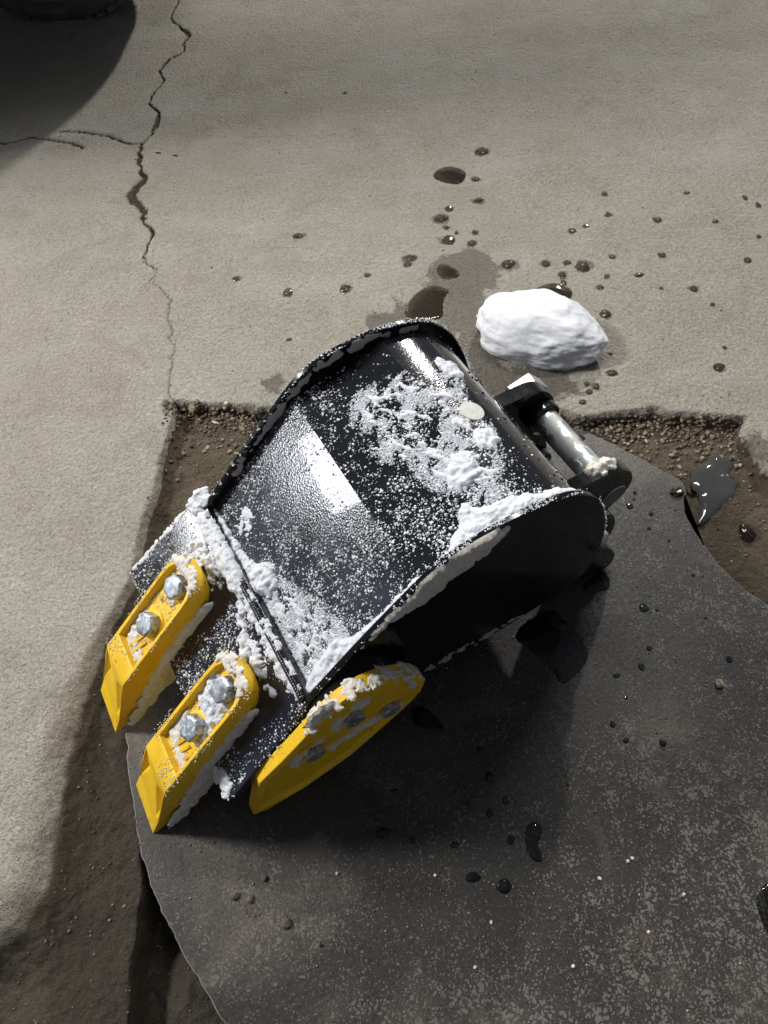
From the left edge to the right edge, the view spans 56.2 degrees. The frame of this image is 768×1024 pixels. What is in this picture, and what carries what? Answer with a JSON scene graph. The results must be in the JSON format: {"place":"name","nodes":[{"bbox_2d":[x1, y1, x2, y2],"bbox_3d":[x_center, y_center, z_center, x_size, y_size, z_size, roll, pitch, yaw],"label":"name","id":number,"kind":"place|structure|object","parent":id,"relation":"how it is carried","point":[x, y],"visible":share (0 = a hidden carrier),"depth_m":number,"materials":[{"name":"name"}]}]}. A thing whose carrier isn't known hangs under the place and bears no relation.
{"place":"outdoors","nodes":[
{"label":"outdoors","id":0,"kind":"place"},
{"bbox_2d":[0,0,767,1023],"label":"ground","id":1,"kind":"structure","parent":0,"point":[362,108],"depth_m":1.68,"materials":[{"name":"concrete"}]},
{"bbox_2d":[0,0,124,21],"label":"parked vehicle","id":2,"kind":"object","parent":1,"relation":"on","point":[46,10],"visible":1,"depth_m":2.31,"materials":[{"name":"rubber"}]},
{"bbox_2d":[4,1,755,407],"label":"slab grit","id":3,"kind":"object","parent":1,"relation":"on","point":[316,171],"visible":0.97,"depth_m":1.91,"materials":[{"name":"grey stone"}]},
{"bbox_2d":[12,412,767,1023],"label":"soil crumbs","id":4,"kind":"object","parent":1,"relation":"on","point":[124,726],"visible":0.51,"depth_m":1.16,"materials":[{"name":"brown soil"}]},
{"bbox_2d":[125,428,767,1023],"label":"steel plate","id":5,"kind":"object","parent":1,"relation":"on","point":[375,814],"visible":0.55,"depth_m":1.05,"materials":[{"name":"grey metal"}]},
{"bbox_2d":[230,892,239,899],"bbox_3d":[-0.213,0.548,1.025,0.015,0.008,0.011,-9,59,-2],"label":"soil clod","id":6,"kind":"object","parent":5,"relation":"on","point":[234,895],"visible":1,"depth_m":1.02,"materials":[{"name":"soil"}]},
{"bbox_2d":[247,895,253,903],"bbox_3d":[-0.190,0.550,1.023,0.010,0.007,0.012,12,60,11],"label":"soil clod","id":7,"kind":"object","parent":5,"relation":"on","point":[250,898],"visible":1,"depth_m":1.02,"materials":[{"name":"soil"}]},
{"bbox_2d":[281,916,290,928],"bbox_3d":[-0.137,0.574,1.004,0.015,0.009,0.015,18,62,14],"label":"soil clod","id":8,"kind":"object","parent":5,"relation":"on","point":[285,922],"visible":1,"depth_m":1.00,"materials":[{"name":"soil"}]},
{"bbox_2d":[101,318,632,833],"bbox_3d":[-0.054,0.065,1.055,0.871,0.442,0.426,-28,61,-13],"label":"excavator bucket","id":9,"kind":"object","parent":5,"relation":"on","point":[355,546],"visible":1,"depth_m":0.97,"materials":[{"name":"black paint"}]},
{"bbox_2d":[134,471,767,1023],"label":"plate grit","id":10,"kind":"object","parent":5,"relation":"on","point":[546,823],"visible":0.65,"depth_m":1.05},
{"bbox_2d":[659,739,666,745],"bbox_3d":[0.428,0.353,1.103,0.010,0.010,0.012,-22,60,-10],"label":"soil clod","id":11,"kind":"object","parent":5,"relation":"on","point":[663,742],"visible":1,"depth_m":1.10,"materials":[{"name":"brown soil"}]},
{"bbox_2d":[670,486,684,496],"bbox_3d":[0.543,-0.037,1.333,0.026,0.015,0.019,-18,60,-7],"label":"water droplet","id":12,"kind":"object","parent":5,"relation":"on","point":[676,491],"visible":1,"depth_m":1.33,"materials":[{"name":"liquid"}]},
{"bbox_2d":[715,679,723,688],"bbox_3d":[0.534,0.273,1.144,0.014,0.011,0.015,-2,59,3],"label":"soil clod","id":13,"kind":"object","parent":5,"relation":"on","point":[719,683],"visible":1,"depth_m":1.14,"materials":[{"name":"stone"}]},
{"bbox_2d":[160,399,752,488],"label":"gravel","id":14,"kind":"structure","parent":1,"relation":"on","point":[619,427],"depth_m":1.42,"materials":[{"name":"brown gravel"}]},
{"bbox_2d":[188,404,198,412],"bbox_3d":[-0.396,-0.215,1.491,0.019,0.017,0.024,-33,63,-16],"label":"pebble","id":15,"kind":"object","parent":14,"relation":"on","point":[193,409],"visible":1,"depth_m":1.48,"materials":[{"name":"stone"}]},
{"bbox_2d":[476,289,608,369],"bbox_3d":[0.327,-0.384,1.488,0.278,0.086,0.176,16,61,10],"label":"snow chunk","id":16,"kind":"object","parent":1,"relation":"on","point":[545,329],"visible":1,"depth_m":1.45,"materials":[{"name":"white snow"}]},
{"bbox_2d":[690,456,738,524],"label":"water puddle","id":17,"kind":"object","parent":1,"relation":"on","point":[713,488],"visible":1,"depth_m":1.34,"materials":[{"name":"grey liquid"}]}
]}

